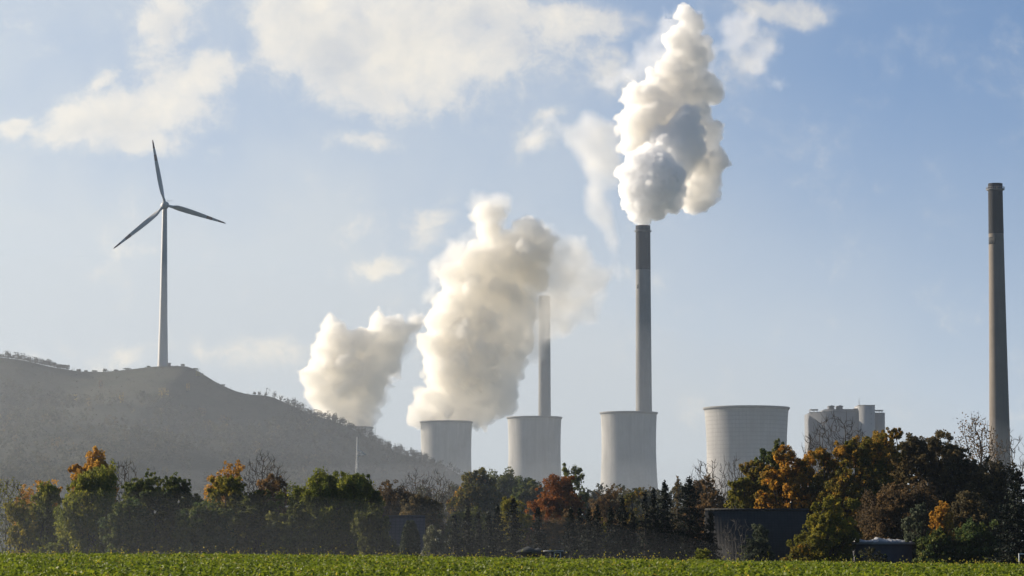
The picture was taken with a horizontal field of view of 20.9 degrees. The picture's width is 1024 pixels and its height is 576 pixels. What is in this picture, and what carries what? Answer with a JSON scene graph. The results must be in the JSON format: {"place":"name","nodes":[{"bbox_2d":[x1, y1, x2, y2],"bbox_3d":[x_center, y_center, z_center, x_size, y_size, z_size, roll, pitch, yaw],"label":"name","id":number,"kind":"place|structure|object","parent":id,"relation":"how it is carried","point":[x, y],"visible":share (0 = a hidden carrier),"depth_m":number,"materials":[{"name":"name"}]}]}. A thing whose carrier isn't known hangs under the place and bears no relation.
{"place":"outdoors","nodes":[
{"label":"outdoors","id":0,"kind":"place"},
{"bbox_2d":[0,357,463,551],"bbox_3d":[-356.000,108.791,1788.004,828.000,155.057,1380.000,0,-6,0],"label":"hill","id":1,"kind":"structure","parent":0,"point":[36,375],"depth_m":1776.99,"materials":[{"name":"plant"}]},
{"bbox_2d":[114,140,225,365],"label":"wind turbine","id":2,"kind":"object","parent":1,"relation":"on","point":[163,343],"visible":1,"depth_m":1933.37,"materials":[{"name":"paint"}]},
{"bbox_2d":[0,356,465,534],"bbox_3d":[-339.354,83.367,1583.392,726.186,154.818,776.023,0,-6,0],"label":"hill woodland","id":3,"kind":"object","parent":1,"relation":"on","point":[16,470],"visible":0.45,"depth_m":1633.87,"materials":[{"name":"green plant"}]},
{"bbox_2d":[0,0,1023,552],"label":"sky","id":4,"kind":"structure","parent":0,"point":[398,187],"materials":[{"name":"blue"}]},
{"bbox_2d":[516,546,547,557],"bbox_3d":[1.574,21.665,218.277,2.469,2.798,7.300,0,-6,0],"label":"car","id":5,"kind":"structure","parent":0,"point":[527,551],"depth_m":216.22,"materials":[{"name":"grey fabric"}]},
{"bbox_2d":[804,405,884,473],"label":"boiler house","id":6,"kind":"structure","parent":0,"point":[868,418],"depth_m":2199.95,"materials":[{"name":"concrete"}]},
{"bbox_3d":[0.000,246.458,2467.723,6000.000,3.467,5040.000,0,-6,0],"label":"ground","id":7,"kind":"structure","parent":0,"visible":0},
{"bbox_2d":[0,474,30,553],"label":"thin tree","id":8,"kind":"object","parent":7,"relation":"on","point":[5,531],"visible":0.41,"depth_m":287.05,"materials":[{"name":"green plant"}]},
{"bbox_2d":[3,499,45,553],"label":"tree","id":9,"kind":"object","parent":7,"relation":"on","point":[25,538],"visible":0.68,"depth_m":266.13,"materials":[{"name":"green plant"}]},
{"bbox_2d":[14,479,62,532],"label":"tree","id":10,"kind":"object","parent":7,"relation":"on","point":[27,494],"visible":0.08,"depth_m":315.29,"materials":[{"name":"orange plant"}]},
{"bbox_2d":[16,479,67,553],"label":"willow tree","id":11,"kind":"object","parent":7,"relation":"on","point":[46,495],"visible":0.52,"depth_m":280.29,"materials":[{"name":"green plant"}]},
{"bbox_2d":[47,458,127,553],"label":"willow tree","id":12,"kind":"object","parent":7,"relation":"on","point":[94,494],"visible":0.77,"depth_m":271.23,"materials":[{"name":"green plant"}]},
{"bbox_2d":[70,445,118,506],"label":"tree","id":13,"kind":"object","parent":7,"relation":"on","point":[96,460],"visible":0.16,"depth_m":305.12,"materials":[{"name":"orange plant"}]},
{"bbox_2d":[96,497,156,553],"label":"tree","id":14,"kind":"object","parent":7,"relation":"on","point":[132,532],"visible":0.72,"depth_m":265.59,"materials":[{"name":"green plant"}]},
{"bbox_2d":[114,458,144,501],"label":"bare tree","id":15,"kind":"object","parent":7,"relation":"on","point":[123,466],"visible":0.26,"depth_m":316.26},
{"bbox_2d":[121,468,176,553],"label":"tree","id":16,"kind":"object","parent":7,"relation":"on","point":[149,496],"visible":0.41,"depth_m":282.87,"materials":[{"name":"green plant"}]},
{"bbox_2d":[154,471,204,554],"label":"tree","id":17,"kind":"object","parent":7,"relation":"on","point":[175,491],"visible":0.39,"depth_m":284.87,"materials":[{"name":"green plant"}]},
{"bbox_2d":[172,498,238,554],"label":"tree","id":18,"kind":"object","parent":7,"relation":"on","point":[198,526],"visible":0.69,"depth_m":263.93,"materials":[{"name":"green plant"}]},
{"bbox_2d":[202,459,245,502],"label":"tree","id":19,"kind":"object","parent":7,"relation":"on","point":[237,471],"visible":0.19,"depth_m":316.20,"materials":[{"name":"orange plant"}]},
{"bbox_2d":[207,475,250,547],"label":"tree","id":20,"kind":"object","parent":7,"relation":"on","point":[230,488],"visible":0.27,"depth_m":277.76,"materials":[{"name":"green plant"}]},
{"bbox_2d":[227,489,278,554],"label":"tree","id":21,"kind":"object","parent":7,"relation":"on","point":[252,520],"visible":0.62,"depth_m":275.06,"materials":[{"name":"green plant"}]},
{"bbox_2d":[242,449,293,493],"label":"bare tree","id":22,"kind":"object","parent":7,"relation":"on","point":[256,472],"visible":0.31,"depth_m":337.61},
{"bbox_2d":[256,473,288,514],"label":"tree","id":23,"kind":"object","parent":7,"relation":"on","point":[266,483],"visible":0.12,"depth_m":304.83,"materials":[{"name":"brown plant"}]},
{"bbox_2d":[262,502,322,554],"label":"tree","id":24,"kind":"object","parent":7,"relation":"on","point":[289,535],"visible":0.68,"depth_m":263.14,"materials":[{"name":"green plant"}]},
{"bbox_2d":[274,466,374,555],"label":"willow tree","id":25,"kind":"object","parent":7,"relation":"on","point":[335,501],"visible":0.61,"depth_m":273.72,"materials":[{"name":"green plant"}]},
{"bbox_2d":[356,472,385,516],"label":"tree","id":26,"kind":"object","parent":7,"relation":"on","point":[376,498],"visible":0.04,"depth_m":280.32,"materials":[{"name":"green plant"}]},
{"bbox_2d":[350,503,399,555],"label":"tree","id":27,"kind":"object","parent":7,"relation":"on","point":[372,532],"visible":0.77,"depth_m":264.61,"materials":[{"name":"green plant"}]},
{"bbox_2d":[376,479,418,514],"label":"tree","id":28,"kind":"object","parent":7,"relation":"on","point":[391,497],"visible":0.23,"depth_m":458.27,"materials":[{"name":"brown plant"}]},
{"bbox_2d":[382,515,425,553],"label":"house","id":29,"kind":"structure","parent":7,"relation":"on","point":[398,522],"depth_m":275.30,"materials":[{"name":"brick"}]},
{"bbox_2d":[399,519,420,555],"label":"column bush","id":30,"kind":"object","parent":7,"relation":"on","point":[410,535],"visible":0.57,"depth_m":244.72,"materials":[{"name":"green plant"}]},
{"bbox_2d":[400,469,438,506],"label":"bare tree","id":31,"kind":"object","parent":7,"relation":"on","point":[414,475],"visible":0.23,"depth_m":573.98,"materials":[{"name":"brown plant"}]},
{"bbox_2d":[399,493,448,542],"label":"tree","id":32,"kind":"object","parent":7,"relation":"on","point":[419,505],"visible":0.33,"depth_m":429.52,"materials":[{"name":"green plant"}]},
{"bbox_2d":[420,524,445,556],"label":"shrub","id":33,"kind":"object","parent":7,"relation":"on","point":[432,543],"visible":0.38,"depth_m":251.93,"materials":[{"name":"green plant"}]},
{"bbox_2d":[421,469,459,539],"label":"bare tree","id":34,"kind":"object","parent":7,"relation":"on","point":[449,509],"visible":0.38,"depth_m":588.51,"materials":[{"name":"brown plant"}]},
{"bbox_2d":[419,420,472,474],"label":"cooling tower","id":35,"kind":"structure","parent":7,"relation":"on","point":[447,441],"depth_m":2944.74,"materials":[{"name":"concrete"}]},
{"bbox_2d":[434,481,458,548],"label":"tree","id":36,"kind":"object","parent":7,"relation":"on","point":[455,487],"visible":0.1,"depth_m":1095.43,"materials":[{"name":"green plant"}]},
{"bbox_2d":[444,514,463,556],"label":"spruce tree","id":37,"kind":"object","parent":7,"relation":"on","point":[453,544],"visible":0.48,"depth_m":247.31,"materials":[{"name":"green plant"}]},
{"bbox_2d":[433,505,493,556],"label":"tree","id":38,"kind":"object","parent":7,"relation":"on","point":[459,517],"visible":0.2,"depth_m":428.91,"materials":[{"name":"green plant"}]},
{"bbox_2d":[460,507,479,556],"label":"spruce tree","id":39,"kind":"object","parent":7,"relation":"on","point":[467,540],"visible":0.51,"depth_m":252.26,"materials":[{"name":"green plant"}]},
{"bbox_2d":[445,467,503,529],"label":"oak tree","id":40,"kind":"object","parent":7,"relation":"on","point":[479,488],"visible":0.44,"depth_m":893.65,"materials":[{"name":"green plant"}]},
{"bbox_2d":[470,512,485,555],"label":"spruce tree","id":41,"kind":"object","parent":7,"relation":"on","point":[478,530],"visible":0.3,"depth_m":257.37,"materials":[{"name":"green plant"}]},
{"bbox_2d":[478,511,498,557],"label":"spruce tree","id":42,"kind":"object","parent":7,"relation":"on","point":[488,545],"visible":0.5,"depth_m":248.72,"materials":[{"name":"green plant"}]},
{"bbox_2d":[491,504,508,557],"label":"spruce tree","id":43,"kind":"object","parent":7,"relation":"on","point":[497,532],"visible":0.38,"depth_m":253.79,"materials":[{"name":"green plant"}]},
{"bbox_2d":[488,466,523,536],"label":"oak tree","id":44,"kind":"object","parent":7,"relation":"on","point":[505,484],"visible":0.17,"depth_m":974.21,"materials":[{"name":"green plant"}]},
{"bbox_2d":[0,543,1023,575],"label":"field crop","id":45,"kind":"object","parent":7,"relation":"on","point":[131,564],"visible":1,"depth_m":123.74,"materials":[{"name":"green plant"}]},
{"bbox_2d":[500,498,524,557],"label":"spruce tree","id":46,"kind":"object","parent":7,"relation":"on","point":[512,544],"visible":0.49,"depth_m":258.72,"materials":[{"name":"green plant"}]},
{"bbox_2d":[495,496,533,550],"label":"tree","id":47,"kind":"object","parent":7,"relation":"on","point":[526,522],"visible":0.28,"depth_m":401.25,"materials":[{"name":"green plant"}]},
{"bbox_2d":[509,475,543,546],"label":"oak tree","id":48,"kind":"object","parent":7,"relation":"on","point":[528,483],"visible":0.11,"depth_m":956.54,"materials":[{"name":"green plant"}]},
{"bbox_2d":[518,483,543,546],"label":"tree","id":49,"kind":"object","parent":7,"relation":"on","point":[533,495],"visible":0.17,"depth_m":896.26,"materials":[{"name":"green plant"}]},
{"bbox_2d":[506,416,561,490],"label":"cooling tower","id":50,"kind":"structure","parent":7,"relation":"on","point":[534,447],"depth_m":2779.90,"materials":[{"name":"concrete"}]},
{"bbox_2d":[528,507,550,558],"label":"spruce tree","id":51,"kind":"object","parent":7,"relation":"on","point":[537,536],"visible":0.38,"depth_m":250.15,"materials":[{"name":"green plant"}]},
{"bbox_2d":[538,296,550,415],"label":"chimney","id":52,"kind":"object","parent":7,"relation":"on","point":[544,393],"visible":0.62,"depth_m":3445.45,"materials":[{"name":"concrete"}]},
{"bbox_2d":[520,509,587,557],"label":"tree","id":53,"kind":"object","parent":7,"relation":"on","point":[554,532],"visible":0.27,"depth_m":399.76,"materials":[{"name":"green plant"}]},
{"bbox_2d":[524,473,586,530],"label":"red tree","id":54,"kind":"object","parent":7,"relation":"on","point":[559,500],"visible":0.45,"depth_m":442.63,"materials":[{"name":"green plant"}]},
{"bbox_2d":[558,506,582,559],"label":"spruce tree","id":55,"kind":"object","parent":7,"relation":"on","point":[571,547],"visible":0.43,"depth_m":255.13,"materials":[{"name":"green plant"}]},
{"bbox_2d":[562,462,591,517],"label":"oak tree","id":56,"kind":"object","parent":7,"relation":"on","point":[575,472],"visible":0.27,"depth_m":574.29,"materials":[{"name":"green plant"}]},
{"bbox_2d":[572,507,585,557],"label":"spruce tree","id":57,"kind":"object","parent":7,"relation":"on","point":[580,521],"visible":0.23,"depth_m":260.30,"materials":[{"name":"green plant"}]},
{"bbox_2d":[577,507,599,558],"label":"spruce tree","id":58,"kind":"object","parent":7,"relation":"on","point":[589,545],"visible":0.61,"depth_m":251.59,"materials":[{"name":"green plant"}]},
{"bbox_2d":[584,504,606,558],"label":"spruce tree","id":59,"kind":"object","parent":7,"relation":"on","point":[597,530],"visible":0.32,"depth_m":256.74,"materials":[{"name":"green plant"}]},
{"bbox_2d":[583,483,622,529],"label":"tree","id":60,"kind":"object","parent":7,"relation":"on","point":[602,500],"visible":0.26,"depth_m":472.29,"materials":[{"name":"brown plant"}]},
{"bbox_2d":[598,506,624,559],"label":"spruce tree","id":61,"kind":"object","parent":7,"relation":"on","point":[612,547],"visible":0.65,"depth_m":247.91,"materials":[{"name":"green plant"}]},
{"bbox_2d":[584,510,646,547],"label":"tree","id":62,"kind":"object","parent":7,"relation":"on","point":[606,520],"visible":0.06,"depth_m":401.03,"materials":[{"name":"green plant"}]},
{"bbox_2d":[605,496,641,559],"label":"spruce tree","id":63,"kind":"object","parent":7,"relation":"on","point":[623,535],"visible":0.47,"depth_m":253.04,"materials":[{"name":"green plant"}]},
{"bbox_2d":[599,411,657,493],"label":"cooling tower","id":64,"kind":"structure","parent":7,"relation":"on","point":[628,454],"depth_m":2615.39,"materials":[{"name":"concrete"}]},
{"bbox_2d":[621,487,647,528],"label":"tree","id":65,"kind":"object","parent":7,"relation":"on","point":[630,498],"visible":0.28,"depth_m":459.02,"materials":[{"name":"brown plant"}]},
{"bbox_2d":[628,510,642,558],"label":"spruce tree","id":66,"kind":"object","parent":7,"relation":"on","point":[633,518],"visible":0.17,"depth_m":258.17,"materials":[{"name":"green plant"}]},
{"bbox_2d":[630,492,655,559],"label":"spruce tree","id":67,"kind":"object","parent":7,"relation":"on","point":[644,547],"visible":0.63,"depth_m":250.92,"materials":[{"name":"green plant"}]},
{"bbox_2d":[635,225,651,410],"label":"chimney","id":68,"kind":"object","parent":7,"relation":"on","point":[643,338],"visible":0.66,"depth_m":2732.24,"materials":[{"name":"concrete"}]},
{"bbox_2d":[633,489,666,547],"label":"tree","id":69,"kind":"object","parent":7,"relation":"on","point":[639,505],"visible":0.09,"depth_m":855.75,"materials":[{"name":"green plant"}]},
{"bbox_2d":[640,487,662,553],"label":"spruce tree","id":70,"kind":"object","parent":7,"relation":"on","point":[652,504],"visible":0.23,"depth_m":255.41,"materials":[{"name":"green plant"}]},
{"bbox_2d":[648,480,685,560],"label":"spruce tree","id":71,"kind":"object","parent":7,"relation":"on","point":[665,541],"visible":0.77,"depth_m":250.77,"materials":[{"name":"green plant"}]},
{"bbox_2d":[649,482,686,547],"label":"tree","id":72,"kind":"object","parent":7,"relation":"on","point":[671,493],"visible":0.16,"depth_m":976.12,"materials":[{"name":"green plant"}]},
{"bbox_2d":[666,476,687,558],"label":"tree","id":73,"kind":"object","parent":7,"relation":"on","point":[677,485],"visible":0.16,"depth_m":259.90,"materials":[{"name":"green plant"}]},
{"bbox_2d":[669,475,711,559],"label":"spruce tree","id":74,"kind":"object","parent":7,"relation":"on","point":[690,541],"visible":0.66,"depth_m":252.18,"materials":[{"name":"green plant"}]},
{"bbox_2d":[683,479,719,531],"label":"tree","id":75,"kind":"object","parent":7,"relation":"on","point":[700,487],"visible":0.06,"depth_m":458.96,"materials":[{"name":"brown plant"}]},
{"bbox_2d":[692,548,710,559],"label":"weed plant","id":76,"kind":"object","parent":7,"relation":"on","point":[701,554],"visible":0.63,"depth_m":194.90,"materials":[{"name":"green plant"}]},
{"bbox_2d":[682,460,727,506],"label":"bare tree","id":77,"kind":"object","parent":7,"relation":"on","point":[720,483],"visible":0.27,"depth_m":503.10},
{"bbox_2d":[691,474,728,543],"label":"tree","id":78,"kind":"object","parent":7,"relation":"on","point":[713,499],"visible":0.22,"depth_m":387.22,"materials":[{"name":"green plant"}]},
{"bbox_2d":[701,509,722,559],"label":"spruce tree","id":79,"kind":"object","parent":7,"relation":"on","point":[711,545],"visible":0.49,"depth_m":252.24,"materials":[{"name":"green plant"}]},
{"bbox_2d":[720,456,744,506],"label":"bare tree","id":80,"kind":"object","parent":7,"relation":"on","point":[739,473],"visible":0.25,"depth_m":517.59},
{"bbox_2d":[719,519,751,560],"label":"bare shrub","id":81,"kind":"object","parent":7,"relation":"on","point":[729,554],"visible":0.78,"depth_m":262.30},
{"bbox_2d":[723,475,762,507],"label":"oak tree","id":82,"kind":"object","parent":7,"relation":"on","point":[741,491],"visible":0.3,"depth_m":307.67,"materials":[{"name":"green plant"}]},
{"bbox_2d":[703,405,789,504],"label":"wide cooling tower","id":83,"kind":"structure","parent":7,"relation":"on","point":[743,433],"depth_m":2171.25,"materials":[{"name":"concrete"}]},
{"bbox_2d":[738,459,769,503],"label":"oak tree","id":84,"kind":"object","parent":7,"relation":"on","point":[747,469],"visible":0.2,"depth_m":315.73,"materials":[{"name":"green plant"}]},
{"bbox_2d":[704,508,809,561],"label":"barn","id":85,"kind":"structure","parent":7,"relation":"on","point":[783,525],"depth_m":275.37,"materials":[{"name":"metal"}]},
{"bbox_2d":[739,524,776,561],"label":"shrub","id":86,"kind":"object","parent":7,"relation":"on","point":[759,531],"visible":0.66,"depth_m":262.01,"materials":[{"name":"green plant"}]},
{"bbox_2d":[754,438,784,493],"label":"oak tree","id":87,"kind":"object","parent":7,"relation":"on","point":[768,458],"visible":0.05,"depth_m":326.81,"materials":[{"name":"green plant"}]},
{"bbox_2d":[753,444,815,522],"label":"oak tree","id":88,"kind":"object","parent":7,"relation":"on","point":[792,482],"visible":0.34,"depth_m":304.16,"materials":[{"name":"orange plant"}]},
{"bbox_2d":[779,542,819,561],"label":"shrub","id":89,"kind":"object","parent":7,"relation":"on","point":[801,549],"visible":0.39,"depth_m":250.40,"materials":[{"name":"green plant"}]},
{"bbox_2d":[794,447,838,528],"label":"oak tree","id":90,"kind":"object","parent":7,"relation":"on","point":[817,478],"visible":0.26,"depth_m":303.26,"materials":[{"name":"green plant"}]},
{"bbox_2d":[786,494,862,561],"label":"tree","id":91,"kind":"object","parent":7,"relation":"on","point":[822,524],"visible":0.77,"depth_m":265.50,"materials":[{"name":"green plant"}]},
{"bbox_2d":[805,408,864,474],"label":"bare tree","id":92,"kind":"object","parent":7,"relation":"on","point":[843,438],"visible":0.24,"depth_m":352.20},
{"bbox_2d":[810,430,908,553],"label":"oak tree","id":93,"kind":"object","parent":7,"relation":"on","point":[844,484],"visible":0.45,"depth_m":300.31,"materials":[{"name":"green plant"}]},
{"bbox_2d":[855,547,890,561],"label":"shrub","id":94,"kind":"object","parent":7,"relation":"on","point":[870,552],"visible":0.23,"depth_m":247.77,"materials":[{"name":"green plant"}]},
{"bbox_2d":[851,537,914,562],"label":"long shed","id":95,"kind":"structure","parent":7,"relation":"on","point":[895,550],"depth_m":266.66,"materials":[{"name":"metal"}]},
{"bbox_2d":[864,427,906,486],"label":"oak tree","id":96,"kind":"object","parent":7,"relation":"on","point":[896,433],"visible":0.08,"depth_m":310.79,"materials":[{"name":"green plant"}]},
{"bbox_2d":[853,478,943,544],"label":"tree","id":97,"kind":"object","parent":7,"relation":"on","point":[886,511],"visible":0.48,"depth_m":286.54,"materials":[{"name":"brown plant"}]},
{"bbox_2d":[900,502,932,562],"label":"shrub","id":98,"kind":"object","parent":7,"relation":"on","point":[919,513],"visible":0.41,"depth_m":267.76,"materials":[{"name":"green plant"}]},
{"bbox_2d":[887,429,957,498],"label":"oak tree","id":99,"kind":"object","parent":7,"relation":"on","point":[916,459],"visible":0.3,"depth_m":304.05,"materials":[{"name":"green plant"}]},
{"bbox_2d":[912,526,960,563],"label":"shrub","id":100,"kind":"object","parent":7,"relation":"on","point":[933,546],"visible":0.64,"depth_m":258.66,"materials":[{"name":"green plant"}]},
{"bbox_2d":[928,500,954,539],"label":"orange tree","id":101,"kind":"object","parent":7,"relation":"on","point":[942,513],"visible":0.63,"depth_m":265.10,"materials":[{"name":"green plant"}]},
{"bbox_2d":[921,436,975,511],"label":"oak tree","id":102,"kind":"object","parent":7,"relation":"on","point":[954,464],"visible":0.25,"depth_m":299.57,"materials":[{"name":"green plant"}]},
{"bbox_2d":[944,490,1002,550],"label":"shrub","id":103,"kind":"object","parent":7,"relation":"on","point":[966,506],"visible":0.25,"depth_m":268.47,"materials":[{"name":"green plant"}]},
{"bbox_2d":[952,517,1002,563],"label":"shrub","id":104,"kind":"object","parent":7,"relation":"on","point":[976,542],"visible":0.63,"depth_m":258.29,"materials":[{"name":"green plant"}]},
{"bbox_2d":[954,412,1007,479],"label":"half bare tree","id":105,"kind":"object","parent":7,"relation":"on","point":[981,450],"visible":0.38,"depth_m":323.33,"materials":[{"name":"brown plant"}]},
{"bbox_2d":[953,456,1016,551],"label":"tree","id":106,"kind":"object","parent":7,"relation":"on","point":[985,483],"visible":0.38,"depth_m":296.50,"materials":[{"name":"green plant"}]},
{"bbox_2d":[986,183,1011,492],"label":"chimney","id":107,"kind":"object","parent":7,"relation":"on","point":[998,395],"visible":0.73,"depth_m":1541.58,"materials":[{"name":"concrete"}]},
{"bbox_2d":[984,467,1023,563],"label":"fir tree","id":108,"kind":"object","parent":7,"relation":"on","point":[1014,543],"visible":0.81,"depth_m":247.05,"materials":[{"name":"green plant"}]},
{"bbox_2d":[989,426,1023,528],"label":"bare tree","id":109,"kind":"object","parent":7,"relation":"on","point":[1012,459],"visible":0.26,"depth_m":338.18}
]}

